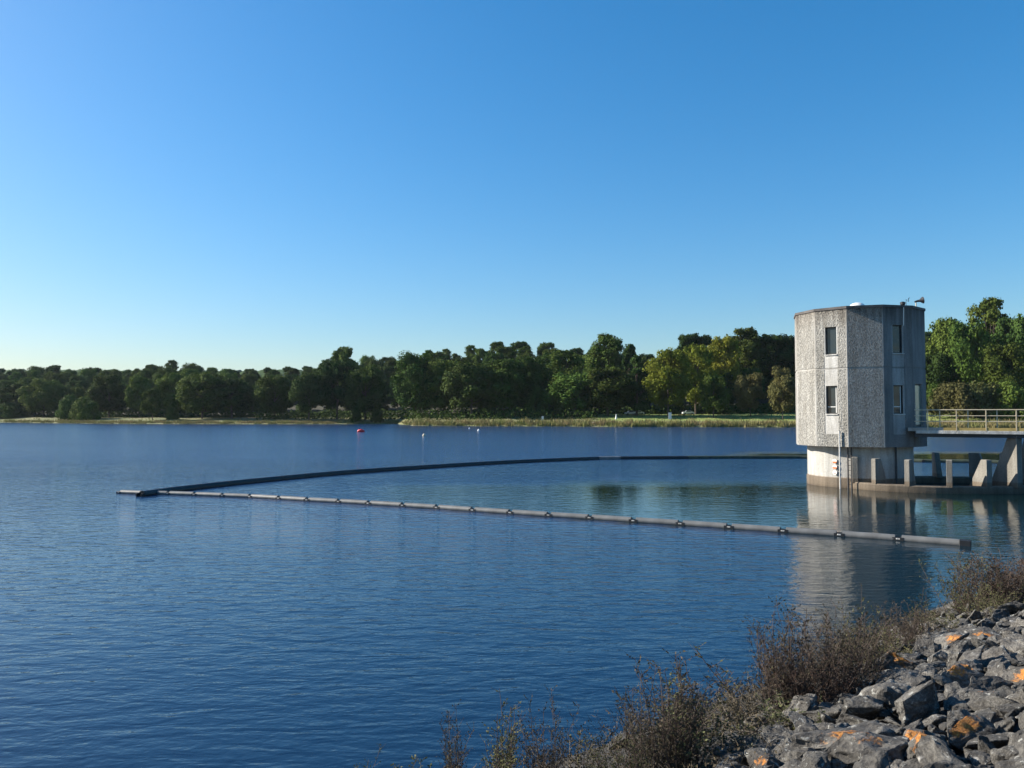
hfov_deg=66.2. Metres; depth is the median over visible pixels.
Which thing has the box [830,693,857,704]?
riprap rock
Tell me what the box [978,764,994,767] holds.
riprap rock
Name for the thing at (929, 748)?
riprap rock
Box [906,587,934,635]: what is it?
tall weed
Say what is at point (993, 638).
riprap rock
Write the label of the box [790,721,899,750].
riprap rock
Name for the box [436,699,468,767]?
tall weed
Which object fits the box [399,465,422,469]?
boom float
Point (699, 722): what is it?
tall weed
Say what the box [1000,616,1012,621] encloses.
riprap rock
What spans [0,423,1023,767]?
water
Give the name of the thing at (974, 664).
riprap rock
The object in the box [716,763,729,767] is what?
riprap rock
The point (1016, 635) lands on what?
riprap rock
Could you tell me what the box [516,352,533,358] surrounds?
broadleaf tree
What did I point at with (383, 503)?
boom float
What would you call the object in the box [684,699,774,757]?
tall weed
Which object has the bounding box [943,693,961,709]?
riprap rock
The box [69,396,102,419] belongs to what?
shrub
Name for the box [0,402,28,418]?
shrub
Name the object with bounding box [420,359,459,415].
broadleaf tree
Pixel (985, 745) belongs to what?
riprap rock
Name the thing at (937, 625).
riprap rock
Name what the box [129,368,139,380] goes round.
broadleaf tree
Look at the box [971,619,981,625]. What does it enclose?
riprap rock
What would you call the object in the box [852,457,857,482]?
concrete fin
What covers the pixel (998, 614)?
riprap rock
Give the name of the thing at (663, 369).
yellowing tree
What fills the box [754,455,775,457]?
boom float
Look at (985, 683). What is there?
riprap rock
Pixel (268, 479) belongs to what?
boom float
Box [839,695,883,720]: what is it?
riprap rock
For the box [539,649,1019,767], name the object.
embankment
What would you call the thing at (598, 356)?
broadleaf tree
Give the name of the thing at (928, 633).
riprap rock
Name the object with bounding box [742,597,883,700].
weed bush
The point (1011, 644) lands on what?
riprap rock
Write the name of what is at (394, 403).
broadleaf tree
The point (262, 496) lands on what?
boom float
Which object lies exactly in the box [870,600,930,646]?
weed bush
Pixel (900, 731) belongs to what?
riprap rock
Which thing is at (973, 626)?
riprap rock
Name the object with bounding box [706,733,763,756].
riprap rock
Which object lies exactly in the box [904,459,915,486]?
concrete fin
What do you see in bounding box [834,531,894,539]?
boom float
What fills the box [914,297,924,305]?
siren horn
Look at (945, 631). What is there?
riprap rock
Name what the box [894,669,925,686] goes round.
riprap rock
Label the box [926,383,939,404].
round tree
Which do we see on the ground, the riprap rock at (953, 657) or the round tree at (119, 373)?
the round tree at (119, 373)
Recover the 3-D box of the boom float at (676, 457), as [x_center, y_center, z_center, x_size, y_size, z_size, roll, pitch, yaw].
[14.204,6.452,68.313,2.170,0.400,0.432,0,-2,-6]
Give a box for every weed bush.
[580,726,652,767]
[614,669,701,767]
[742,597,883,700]
[745,607,843,717]
[763,643,869,711]
[803,603,896,691]
[833,617,902,665]
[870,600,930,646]
[919,552,1023,613]
[942,549,1023,607]
[952,581,1021,616]
[960,550,1023,601]
[982,544,1023,597]
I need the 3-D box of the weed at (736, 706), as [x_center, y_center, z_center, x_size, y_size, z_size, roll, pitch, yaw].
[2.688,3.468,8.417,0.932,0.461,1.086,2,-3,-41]
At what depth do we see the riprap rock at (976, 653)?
8.72 m
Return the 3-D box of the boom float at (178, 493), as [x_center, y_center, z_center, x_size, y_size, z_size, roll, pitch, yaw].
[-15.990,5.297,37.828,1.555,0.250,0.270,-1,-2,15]
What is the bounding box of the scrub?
[22,402,927,419]
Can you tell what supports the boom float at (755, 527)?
on the water
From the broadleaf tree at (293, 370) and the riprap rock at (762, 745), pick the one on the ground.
the broadleaf tree at (293, 370)
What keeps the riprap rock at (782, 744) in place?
on the embankment
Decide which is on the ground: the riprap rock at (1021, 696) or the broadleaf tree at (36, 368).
the broadleaf tree at (36, 368)
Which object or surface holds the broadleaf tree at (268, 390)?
on the ground
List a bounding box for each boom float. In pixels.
[116,490,140,493]
[136,487,172,496]
[157,491,168,494]
[166,491,194,494]
[171,484,201,490]
[191,492,222,496]
[201,481,229,488]
[219,493,250,497]
[229,478,256,484]
[248,494,279,498]
[255,476,282,482]
[275,496,307,500]
[281,473,306,479]
[303,497,338,502]
[305,471,329,477]
[329,470,353,474]
[335,499,368,503]
[353,468,376,472]
[365,500,402,506]
[376,467,399,471]
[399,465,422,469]
[399,503,436,508]
[422,464,442,468]
[433,505,472,510]
[442,463,463,466]
[463,462,483,465]
[469,507,509,513]
[482,460,502,464]
[502,460,522,463]
[506,509,547,515]
[521,459,541,462]
[542,458,560,461]
[544,512,588,518]
[561,457,579,460]
[579,457,598,459]
[585,514,632,521]
[599,456,620,459]
[619,456,642,458]
[629,517,678,524]
[641,456,665,458]
[665,456,687,458]
[675,520,727,527]
[688,456,709,458]
[710,456,732,458]
[724,523,780,531]
[732,455,753,457]
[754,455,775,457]
[775,455,798,457]
[778,527,836,535]
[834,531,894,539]
[892,535,959,544]
[922,459,950,461]
[951,459,968,462]
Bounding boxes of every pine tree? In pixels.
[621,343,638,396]
[623,355,650,413]
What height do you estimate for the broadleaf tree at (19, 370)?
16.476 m
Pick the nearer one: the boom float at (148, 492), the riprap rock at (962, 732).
the riprap rock at (962, 732)
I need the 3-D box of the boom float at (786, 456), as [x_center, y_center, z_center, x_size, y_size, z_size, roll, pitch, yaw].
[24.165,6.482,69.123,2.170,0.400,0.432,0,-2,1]
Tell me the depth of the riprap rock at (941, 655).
9.20 m
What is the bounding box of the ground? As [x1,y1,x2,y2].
[0,398,1023,427]
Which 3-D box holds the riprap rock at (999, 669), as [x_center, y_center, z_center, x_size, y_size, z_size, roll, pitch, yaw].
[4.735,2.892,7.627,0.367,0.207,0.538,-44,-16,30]
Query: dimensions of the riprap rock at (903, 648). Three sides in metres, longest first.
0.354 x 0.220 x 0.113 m
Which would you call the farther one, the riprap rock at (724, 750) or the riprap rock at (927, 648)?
the riprap rock at (927, 648)
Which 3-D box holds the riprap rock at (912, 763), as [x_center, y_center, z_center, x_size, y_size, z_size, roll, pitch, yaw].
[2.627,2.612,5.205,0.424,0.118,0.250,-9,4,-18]
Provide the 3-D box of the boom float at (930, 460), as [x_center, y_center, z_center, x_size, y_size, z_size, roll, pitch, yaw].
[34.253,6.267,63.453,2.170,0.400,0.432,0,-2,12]
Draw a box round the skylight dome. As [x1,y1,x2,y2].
[850,302,863,305]
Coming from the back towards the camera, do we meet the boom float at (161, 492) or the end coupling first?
the boom float at (161, 492)
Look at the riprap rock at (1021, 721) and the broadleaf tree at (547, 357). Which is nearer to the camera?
the riprap rock at (1021, 721)
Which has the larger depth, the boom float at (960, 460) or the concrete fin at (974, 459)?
the boom float at (960, 460)
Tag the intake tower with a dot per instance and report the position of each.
(860, 379)
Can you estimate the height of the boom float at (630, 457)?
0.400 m
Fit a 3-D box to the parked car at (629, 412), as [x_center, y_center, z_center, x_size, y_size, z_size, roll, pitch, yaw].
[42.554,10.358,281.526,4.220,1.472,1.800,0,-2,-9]
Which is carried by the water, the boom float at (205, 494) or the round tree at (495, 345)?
the boom float at (205, 494)
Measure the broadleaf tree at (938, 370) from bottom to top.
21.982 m
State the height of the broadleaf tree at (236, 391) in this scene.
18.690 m
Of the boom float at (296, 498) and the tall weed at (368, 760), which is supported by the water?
the boom float at (296, 498)
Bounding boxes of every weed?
[353,744,383,767]
[357,755,431,767]
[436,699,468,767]
[443,719,473,767]
[444,748,513,767]
[479,707,526,767]
[481,686,527,767]
[514,701,569,767]
[523,685,578,767]
[527,728,611,767]
[566,728,634,767]
[612,660,720,767]
[622,648,733,765]
[634,654,721,763]
[640,717,773,767]
[645,667,727,767]
[647,671,716,767]
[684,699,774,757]
[685,691,799,749]
[692,642,803,716]
[714,676,803,725]
[755,687,824,726]
[759,595,798,698]
[832,581,886,672]
[857,638,924,657]
[896,615,955,638]
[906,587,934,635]
[920,608,983,627]
[976,596,1023,614]
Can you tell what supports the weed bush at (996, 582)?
on the embankment
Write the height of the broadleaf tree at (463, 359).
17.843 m
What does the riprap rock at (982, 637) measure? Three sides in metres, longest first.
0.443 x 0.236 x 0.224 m
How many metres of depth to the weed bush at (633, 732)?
6.86 m
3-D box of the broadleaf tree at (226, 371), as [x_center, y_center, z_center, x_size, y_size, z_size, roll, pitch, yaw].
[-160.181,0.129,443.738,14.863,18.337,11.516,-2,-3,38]
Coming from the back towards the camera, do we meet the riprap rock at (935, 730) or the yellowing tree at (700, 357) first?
the yellowing tree at (700, 357)
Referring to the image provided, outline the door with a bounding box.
[915,384,920,426]
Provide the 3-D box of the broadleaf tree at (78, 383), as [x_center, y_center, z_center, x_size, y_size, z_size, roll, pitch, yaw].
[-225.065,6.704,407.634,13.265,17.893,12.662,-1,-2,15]
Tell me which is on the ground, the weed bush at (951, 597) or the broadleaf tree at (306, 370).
the broadleaf tree at (306, 370)
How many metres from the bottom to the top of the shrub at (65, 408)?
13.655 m
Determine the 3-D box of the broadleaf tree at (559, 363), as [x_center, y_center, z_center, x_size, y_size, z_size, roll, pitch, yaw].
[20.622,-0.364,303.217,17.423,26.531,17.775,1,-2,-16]
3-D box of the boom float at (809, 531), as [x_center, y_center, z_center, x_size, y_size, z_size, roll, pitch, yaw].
[9.607,4.831,25.580,1.794,0.250,0.270,-1,-2,28]
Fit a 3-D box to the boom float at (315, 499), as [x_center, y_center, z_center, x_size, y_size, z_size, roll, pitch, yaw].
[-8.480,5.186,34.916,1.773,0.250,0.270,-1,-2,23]
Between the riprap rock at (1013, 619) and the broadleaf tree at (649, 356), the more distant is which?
the broadleaf tree at (649, 356)
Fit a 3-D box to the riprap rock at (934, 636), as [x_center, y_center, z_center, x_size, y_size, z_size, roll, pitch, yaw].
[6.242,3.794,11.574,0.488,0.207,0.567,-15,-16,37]
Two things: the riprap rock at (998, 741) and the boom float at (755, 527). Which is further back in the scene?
the boom float at (755, 527)
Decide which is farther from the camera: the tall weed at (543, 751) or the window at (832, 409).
the window at (832, 409)
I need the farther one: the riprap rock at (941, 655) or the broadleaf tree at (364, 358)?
the broadleaf tree at (364, 358)
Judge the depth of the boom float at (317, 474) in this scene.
48.85 m
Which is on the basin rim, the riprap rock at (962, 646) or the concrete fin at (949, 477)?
the concrete fin at (949, 477)
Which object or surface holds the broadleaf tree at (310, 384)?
on the ground
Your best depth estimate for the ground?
280.09 m
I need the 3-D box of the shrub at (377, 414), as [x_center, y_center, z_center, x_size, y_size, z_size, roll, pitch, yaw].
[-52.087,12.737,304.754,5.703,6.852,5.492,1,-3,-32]
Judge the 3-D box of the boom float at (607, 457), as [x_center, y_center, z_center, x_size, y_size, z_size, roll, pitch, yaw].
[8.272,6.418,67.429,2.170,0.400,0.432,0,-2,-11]
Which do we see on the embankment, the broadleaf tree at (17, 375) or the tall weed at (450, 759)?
the tall weed at (450, 759)
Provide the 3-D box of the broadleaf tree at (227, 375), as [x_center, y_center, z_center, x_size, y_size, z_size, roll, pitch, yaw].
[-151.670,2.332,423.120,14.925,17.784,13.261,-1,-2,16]
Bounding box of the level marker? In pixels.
[832,459,836,474]
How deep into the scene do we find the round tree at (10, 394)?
385.13 m
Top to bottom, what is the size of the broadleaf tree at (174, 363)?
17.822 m
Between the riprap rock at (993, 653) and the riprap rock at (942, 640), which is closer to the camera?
the riprap rock at (993, 653)
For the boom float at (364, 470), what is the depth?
52.08 m
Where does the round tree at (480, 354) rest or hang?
on the ground
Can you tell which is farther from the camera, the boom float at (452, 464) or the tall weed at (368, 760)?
the boom float at (452, 464)
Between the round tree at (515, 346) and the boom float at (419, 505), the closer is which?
the boom float at (419, 505)
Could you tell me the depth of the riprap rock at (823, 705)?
8.06 m
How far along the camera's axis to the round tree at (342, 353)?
418.22 m
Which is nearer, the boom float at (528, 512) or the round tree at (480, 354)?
the boom float at (528, 512)
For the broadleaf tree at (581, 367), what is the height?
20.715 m
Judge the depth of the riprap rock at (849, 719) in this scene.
7.08 m
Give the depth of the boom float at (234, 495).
36.81 m
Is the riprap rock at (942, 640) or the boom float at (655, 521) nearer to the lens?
the riprap rock at (942, 640)
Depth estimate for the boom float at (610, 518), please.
28.73 m
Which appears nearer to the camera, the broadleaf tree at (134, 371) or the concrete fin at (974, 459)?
the concrete fin at (974, 459)
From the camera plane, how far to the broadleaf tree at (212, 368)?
484.92 m
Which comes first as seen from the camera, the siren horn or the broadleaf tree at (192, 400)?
the siren horn
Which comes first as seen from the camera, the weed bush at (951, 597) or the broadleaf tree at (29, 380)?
the weed bush at (951, 597)
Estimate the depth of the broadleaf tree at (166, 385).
351.74 m
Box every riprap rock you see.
[607,732,628,749]
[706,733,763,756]
[715,761,748,767]
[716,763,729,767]
[717,752,744,764]
[739,713,769,732]
[741,756,748,764]
[744,747,781,767]
[748,742,775,749]
[756,765,771,767]
[760,724,793,745]
[761,697,784,719]
[771,737,791,754]
[774,718,792,730]
[775,745,816,765]
[779,759,800,767]
[782,693,816,720]
[787,711,812,726]
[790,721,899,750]
[794,722,818,733]
[799,751,830,767]
[800,707,841,722]
[809,702,832,710]
[814,722,833,727]
[820,711,836,723]
[825,723,851,729]
[825,731,909,764]
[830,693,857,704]
[830,759,853,767]
[836,713,868,724]
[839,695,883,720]
[846,674,872,693]
[852,679,911,719]
[856,687,862,694]
[868,669,894,684]
[875,668,911,683]
[876,652,919,669]
[890,707,898,714]
[890,759,902,767]
[891,727,905,736]
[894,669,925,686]
[894,679,939,724]
[899,644,913,651]
[899,758,921,767]
[902,651,920,660]
[903,728,920,739]
[903,730,953,760]
[904,719,924,729]
[912,638,937,657]
[914,632,936,640]
[914,659,926,663]
[914,662,941,689]
[915,735,964,766]
[916,661,946,672]
[919,634,941,639]
[921,714,946,730]
[927,649,952,662]
[929,617,948,623]
[929,624,942,630]
[930,602,962,616]
[930,650,947,662]
[930,727,947,740]
[932,664,984,687]
[933,632,969,650]
[936,629,956,633]
[937,667,950,673]
[937,693,945,699]
[943,639,975,649]
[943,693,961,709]
[944,618,970,628]
[944,681,962,699]
[946,651,966,666]
[946,709,970,731]
[947,715,996,751]
[948,744,958,753]
[949,641,970,651]
[950,700,973,712]
[955,611,971,618]
[955,625,976,629]
[955,659,983,672]
[956,627,1002,639]
[957,687,973,700]
[958,645,984,660]
[959,756,971,764]
[961,734,1008,750]
[964,748,972,758]
[965,689,999,701]
[966,603,985,610]
[967,609,982,621]
[967,675,1013,690]
[967,694,1018,716]
[969,750,991,766]
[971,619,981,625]
[971,638,999,651]
[974,708,1000,723]
[976,634,988,639]
[977,618,997,628]
[977,735,996,754]
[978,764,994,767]
[981,606,994,618]
[982,645,1016,666]
[984,661,1014,688]
[987,635,997,641]
[987,657,1007,669]
[989,685,1016,698]
[990,745,1018,764]
[992,608,1008,621]
[994,716,1015,731]
[995,703,1023,722]
[995,732,1013,745]
[995,757,1023,767]
[997,601,1023,614]
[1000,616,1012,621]
[1000,637,1023,652]
[1001,665,1023,683]
[1002,630,1021,637]
[1003,709,1015,723]
[1004,694,1021,703]
[1005,658,1020,666]
[1007,633,1023,638]
[1008,729,1023,745]
[1009,617,1020,624]
[1010,619,1023,627]
[1011,680,1023,689]
[1014,648,1023,656]
[1018,687,1023,703]
[1018,710,1023,729]
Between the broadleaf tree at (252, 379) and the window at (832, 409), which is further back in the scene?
the broadleaf tree at (252, 379)
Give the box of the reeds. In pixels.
[0,413,1023,427]
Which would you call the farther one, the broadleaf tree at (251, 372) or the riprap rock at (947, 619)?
the broadleaf tree at (251, 372)
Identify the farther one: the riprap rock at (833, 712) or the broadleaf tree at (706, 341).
the broadleaf tree at (706, 341)
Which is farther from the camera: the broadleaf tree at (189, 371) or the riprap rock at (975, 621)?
the broadleaf tree at (189, 371)
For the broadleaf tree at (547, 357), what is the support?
on the ground
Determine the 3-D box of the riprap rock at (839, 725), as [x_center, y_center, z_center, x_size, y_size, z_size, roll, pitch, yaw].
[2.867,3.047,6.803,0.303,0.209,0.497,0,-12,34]
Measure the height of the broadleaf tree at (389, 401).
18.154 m
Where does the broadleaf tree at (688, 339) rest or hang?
on the ground
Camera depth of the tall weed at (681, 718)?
6.94 m
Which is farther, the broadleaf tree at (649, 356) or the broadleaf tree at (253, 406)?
the broadleaf tree at (649, 356)
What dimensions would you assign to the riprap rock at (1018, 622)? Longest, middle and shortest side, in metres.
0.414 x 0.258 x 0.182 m
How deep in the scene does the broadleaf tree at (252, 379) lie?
418.13 m
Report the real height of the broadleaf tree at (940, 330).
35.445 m
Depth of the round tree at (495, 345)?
433.27 m
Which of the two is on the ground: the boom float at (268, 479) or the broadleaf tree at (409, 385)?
the broadleaf tree at (409, 385)
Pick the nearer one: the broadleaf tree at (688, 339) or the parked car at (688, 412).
the parked car at (688, 412)
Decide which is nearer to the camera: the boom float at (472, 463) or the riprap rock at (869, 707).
the riprap rock at (869, 707)
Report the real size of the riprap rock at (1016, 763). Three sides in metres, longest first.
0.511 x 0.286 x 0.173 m
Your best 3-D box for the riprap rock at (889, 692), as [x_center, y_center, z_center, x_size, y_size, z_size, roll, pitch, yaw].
[3.648,3.096,7.647,0.602,0.374,0.441,-5,-12,-27]
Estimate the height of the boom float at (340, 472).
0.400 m
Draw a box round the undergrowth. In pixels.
[474,573,1019,767]
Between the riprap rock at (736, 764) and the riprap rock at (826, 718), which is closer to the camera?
the riprap rock at (736, 764)
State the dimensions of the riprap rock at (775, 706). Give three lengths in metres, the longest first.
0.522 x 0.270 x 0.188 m
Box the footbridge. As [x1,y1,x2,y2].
[908,409,1023,437]
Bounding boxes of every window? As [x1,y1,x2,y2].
[824,327,836,355]
[825,386,837,414]
[892,325,904,353]
[893,385,905,414]
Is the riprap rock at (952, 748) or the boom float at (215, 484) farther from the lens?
the boom float at (215, 484)
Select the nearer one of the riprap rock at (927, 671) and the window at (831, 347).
the riprap rock at (927, 671)
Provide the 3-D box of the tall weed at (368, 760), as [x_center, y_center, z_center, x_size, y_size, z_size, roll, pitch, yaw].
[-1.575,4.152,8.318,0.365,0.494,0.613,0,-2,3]
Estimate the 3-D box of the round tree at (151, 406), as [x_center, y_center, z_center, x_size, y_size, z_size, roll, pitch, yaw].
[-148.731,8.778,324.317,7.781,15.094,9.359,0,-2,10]
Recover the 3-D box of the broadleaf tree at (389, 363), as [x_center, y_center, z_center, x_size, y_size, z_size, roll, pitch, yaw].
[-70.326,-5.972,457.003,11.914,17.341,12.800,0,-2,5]
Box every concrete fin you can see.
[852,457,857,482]
[871,458,886,484]
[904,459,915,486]
[932,452,942,477]
[946,460,952,487]
[969,453,982,476]
[969,459,991,487]
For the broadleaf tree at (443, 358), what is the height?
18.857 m
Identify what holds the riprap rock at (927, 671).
on the embankment
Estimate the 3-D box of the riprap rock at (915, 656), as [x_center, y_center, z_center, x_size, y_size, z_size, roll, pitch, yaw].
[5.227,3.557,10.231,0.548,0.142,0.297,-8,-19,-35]
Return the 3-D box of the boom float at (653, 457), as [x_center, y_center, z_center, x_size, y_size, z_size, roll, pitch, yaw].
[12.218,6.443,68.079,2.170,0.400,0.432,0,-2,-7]
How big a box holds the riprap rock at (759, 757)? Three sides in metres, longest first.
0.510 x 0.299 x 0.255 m
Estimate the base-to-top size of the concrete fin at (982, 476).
1.360 m
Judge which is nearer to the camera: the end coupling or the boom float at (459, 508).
the end coupling
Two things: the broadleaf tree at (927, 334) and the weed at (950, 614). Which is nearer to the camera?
the weed at (950, 614)
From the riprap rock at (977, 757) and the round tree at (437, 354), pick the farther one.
the round tree at (437, 354)
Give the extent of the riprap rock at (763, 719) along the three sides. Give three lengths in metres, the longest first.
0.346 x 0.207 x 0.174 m
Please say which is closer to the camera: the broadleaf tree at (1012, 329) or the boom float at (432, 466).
the boom float at (432, 466)
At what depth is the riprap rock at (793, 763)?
5.92 m
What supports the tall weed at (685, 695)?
on the embankment
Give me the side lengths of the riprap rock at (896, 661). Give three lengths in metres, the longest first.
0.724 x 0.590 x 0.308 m
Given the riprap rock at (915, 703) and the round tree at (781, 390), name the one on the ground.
the round tree at (781, 390)
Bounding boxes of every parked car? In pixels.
[624,411,635,414]
[681,410,693,413]
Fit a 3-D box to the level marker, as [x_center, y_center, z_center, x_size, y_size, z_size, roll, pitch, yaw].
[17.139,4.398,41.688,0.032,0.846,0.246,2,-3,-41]
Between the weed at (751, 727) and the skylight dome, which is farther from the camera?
the skylight dome
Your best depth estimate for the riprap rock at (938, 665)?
8.83 m
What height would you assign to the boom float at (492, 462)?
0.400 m
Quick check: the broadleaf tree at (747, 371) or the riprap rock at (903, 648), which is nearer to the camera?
the riprap rock at (903, 648)
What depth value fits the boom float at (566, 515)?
29.51 m
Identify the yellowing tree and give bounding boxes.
[641,347,694,416]
[677,343,722,414]
[707,334,742,411]
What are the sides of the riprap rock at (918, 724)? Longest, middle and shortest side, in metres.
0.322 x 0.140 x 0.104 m
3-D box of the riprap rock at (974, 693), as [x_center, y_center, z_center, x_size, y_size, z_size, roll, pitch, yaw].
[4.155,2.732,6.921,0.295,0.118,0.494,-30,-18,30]
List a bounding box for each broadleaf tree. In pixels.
[0,374,10,380]
[0,379,14,387]
[6,370,22,378]
[7,372,21,382]
[9,368,25,376]
[14,376,38,384]
[15,378,67,416]
[22,366,44,378]
[27,369,43,379]
[43,372,66,397]
[61,371,72,385]
[63,380,88,396]
[64,369,77,375]
[64,386,85,397]
[66,375,89,385]
[77,367,97,386]
[85,374,126,416]
[88,367,100,374]
[98,369,123,383]
[122,369,132,384]
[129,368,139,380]
[133,368,156,379]
[152,366,179,384]
[153,374,164,403]
[154,371,188,412]
[164,360,178,370]
[175,372,224,418]
[176,368,199,385]
[179,363,204,372]
[206,367,218,375]
[206,378,255,417]
[218,372,237,378]
[220,368,237,378]
[240,370,260,379]
[241,374,258,384]
[242,385,259,411]
[249,375,295,415]
[263,367,270,375]
[267,369,282,376]
[282,366,293,374]
[283,374,299,381]
[285,368,299,375]
[288,372,332,420]
[301,367,314,374]
[315,358,351,418]
[338,364,390,419]
[358,355,375,363]
[361,358,383,370]
[381,356,396,365]
[382,366,394,383]
[382,379,391,410]
[384,359,398,375]
[386,381,401,409]
[389,350,439,417]
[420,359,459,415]
[433,356,450,360]
[440,361,499,417]
[442,348,451,356]
[450,353,460,361]
[455,356,473,362]
[464,345,475,358]
[469,385,489,411]
[474,358,534,414]
[481,352,504,370]
[496,346,516,359]
[515,354,554,406]
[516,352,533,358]
[518,346,533,357]
[535,342,557,358]
[539,372,597,413]
[541,351,554,363]
[542,348,557,354]
[545,349,583,400]
[566,353,587,372]
[570,348,583,356]
[583,333,627,373]
[584,367,635,415]
[633,378,651,401]
[639,353,654,361]
[640,369,650,402]
[641,358,648,377]
[674,333,701,352]
[699,334,718,352]
[715,373,735,409]
[719,326,770,384]
[734,367,767,400]
[757,333,795,399]
[776,335,794,382]
[925,315,970,367]
[925,331,932,339]
[925,352,958,400]
[946,319,994,385]
[965,297,1009,342]
[979,342,1023,390]
[990,313,1023,372]
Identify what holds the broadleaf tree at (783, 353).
on the ground
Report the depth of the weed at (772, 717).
7.86 m
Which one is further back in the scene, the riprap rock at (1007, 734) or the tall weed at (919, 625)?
the tall weed at (919, 625)
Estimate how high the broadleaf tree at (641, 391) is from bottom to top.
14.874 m
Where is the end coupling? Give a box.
[959,539,970,546]
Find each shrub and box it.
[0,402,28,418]
[54,393,86,419]
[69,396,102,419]
[165,403,179,419]
[350,407,362,421]
[370,408,383,422]
[926,380,985,419]
[966,380,1000,417]
[988,378,1023,418]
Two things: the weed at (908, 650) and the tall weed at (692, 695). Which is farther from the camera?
the weed at (908, 650)
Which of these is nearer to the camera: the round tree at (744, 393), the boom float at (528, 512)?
the boom float at (528, 512)
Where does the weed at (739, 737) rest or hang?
on the embankment
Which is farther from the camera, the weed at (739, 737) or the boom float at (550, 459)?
the boom float at (550, 459)
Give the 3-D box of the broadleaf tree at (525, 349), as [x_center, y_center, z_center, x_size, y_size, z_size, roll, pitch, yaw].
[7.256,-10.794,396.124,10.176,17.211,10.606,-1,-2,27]
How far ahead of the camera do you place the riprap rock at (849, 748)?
5.71 m
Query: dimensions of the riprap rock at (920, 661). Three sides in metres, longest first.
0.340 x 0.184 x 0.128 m
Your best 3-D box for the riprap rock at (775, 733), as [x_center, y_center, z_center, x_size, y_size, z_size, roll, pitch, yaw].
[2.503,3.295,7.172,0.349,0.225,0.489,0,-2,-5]
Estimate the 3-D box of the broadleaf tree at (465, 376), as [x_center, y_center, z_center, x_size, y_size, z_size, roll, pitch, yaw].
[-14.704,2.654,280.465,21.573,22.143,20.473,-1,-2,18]
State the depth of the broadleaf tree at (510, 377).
278.51 m
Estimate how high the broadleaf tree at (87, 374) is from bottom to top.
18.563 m
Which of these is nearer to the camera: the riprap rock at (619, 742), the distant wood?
the riprap rock at (619, 742)
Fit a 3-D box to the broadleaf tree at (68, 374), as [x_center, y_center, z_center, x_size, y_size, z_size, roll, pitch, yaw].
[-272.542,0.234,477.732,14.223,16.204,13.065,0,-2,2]
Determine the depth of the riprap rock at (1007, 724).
5.85 m
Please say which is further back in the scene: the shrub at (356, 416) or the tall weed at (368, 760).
the shrub at (356, 416)
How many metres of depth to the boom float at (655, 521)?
27.94 m
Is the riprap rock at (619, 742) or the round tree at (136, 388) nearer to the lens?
the riprap rock at (619, 742)
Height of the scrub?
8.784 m
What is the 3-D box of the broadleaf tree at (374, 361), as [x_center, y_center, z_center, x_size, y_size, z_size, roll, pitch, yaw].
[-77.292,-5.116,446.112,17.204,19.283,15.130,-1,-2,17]
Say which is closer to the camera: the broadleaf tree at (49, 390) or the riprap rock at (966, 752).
the riprap rock at (966, 752)
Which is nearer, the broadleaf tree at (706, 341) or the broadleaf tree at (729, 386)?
the broadleaf tree at (729, 386)
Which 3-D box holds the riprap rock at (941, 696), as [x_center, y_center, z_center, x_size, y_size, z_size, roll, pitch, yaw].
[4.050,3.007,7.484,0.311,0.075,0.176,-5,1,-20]
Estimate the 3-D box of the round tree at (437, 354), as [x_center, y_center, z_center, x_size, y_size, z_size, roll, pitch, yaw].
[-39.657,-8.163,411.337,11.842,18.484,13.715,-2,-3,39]
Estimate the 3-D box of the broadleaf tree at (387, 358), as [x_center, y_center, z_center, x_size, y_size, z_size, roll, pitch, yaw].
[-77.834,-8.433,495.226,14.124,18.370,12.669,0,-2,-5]
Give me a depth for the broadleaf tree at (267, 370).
493.25 m
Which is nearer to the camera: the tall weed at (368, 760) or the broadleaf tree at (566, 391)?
the tall weed at (368, 760)
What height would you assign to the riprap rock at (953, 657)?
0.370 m
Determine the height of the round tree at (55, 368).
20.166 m
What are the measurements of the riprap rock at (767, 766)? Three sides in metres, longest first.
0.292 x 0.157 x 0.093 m
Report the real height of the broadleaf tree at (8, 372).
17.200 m
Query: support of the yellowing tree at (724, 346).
on the ground
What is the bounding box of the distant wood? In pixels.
[4,369,302,377]
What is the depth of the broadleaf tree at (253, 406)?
358.80 m
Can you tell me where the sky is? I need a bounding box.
[0,0,1023,370]
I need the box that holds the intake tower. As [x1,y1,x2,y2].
[794,304,926,488]
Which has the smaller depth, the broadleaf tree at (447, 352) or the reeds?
the reeds
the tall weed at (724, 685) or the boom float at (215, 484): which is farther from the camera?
the boom float at (215, 484)
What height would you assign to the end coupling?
0.180 m
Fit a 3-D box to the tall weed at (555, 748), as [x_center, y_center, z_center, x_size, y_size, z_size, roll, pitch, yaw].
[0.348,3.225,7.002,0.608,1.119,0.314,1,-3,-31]
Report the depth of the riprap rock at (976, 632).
10.84 m
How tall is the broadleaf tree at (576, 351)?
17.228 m
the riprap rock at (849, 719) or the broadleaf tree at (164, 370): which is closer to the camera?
the riprap rock at (849, 719)
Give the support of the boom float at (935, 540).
on the water
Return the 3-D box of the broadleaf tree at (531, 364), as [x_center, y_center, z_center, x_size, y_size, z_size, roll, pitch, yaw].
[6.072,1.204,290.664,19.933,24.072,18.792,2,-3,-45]
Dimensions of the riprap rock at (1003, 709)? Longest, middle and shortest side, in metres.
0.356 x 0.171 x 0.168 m
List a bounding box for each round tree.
[0,383,36,411]
[42,365,61,374]
[108,369,122,376]
[124,375,152,415]
[140,387,163,419]
[142,365,161,378]
[330,346,357,370]
[428,351,447,358]
[471,348,487,362]
[487,341,504,353]
[510,341,532,355]
[698,374,731,417]
[731,372,767,415]
[767,366,795,418]
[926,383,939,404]
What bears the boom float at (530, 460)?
on the water
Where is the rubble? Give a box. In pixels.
[726,585,1023,767]
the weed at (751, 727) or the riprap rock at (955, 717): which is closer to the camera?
the riprap rock at (955, 717)
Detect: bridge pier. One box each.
[992,436,1022,487]
[1022,440,1023,483]
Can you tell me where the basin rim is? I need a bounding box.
[850,476,1023,493]

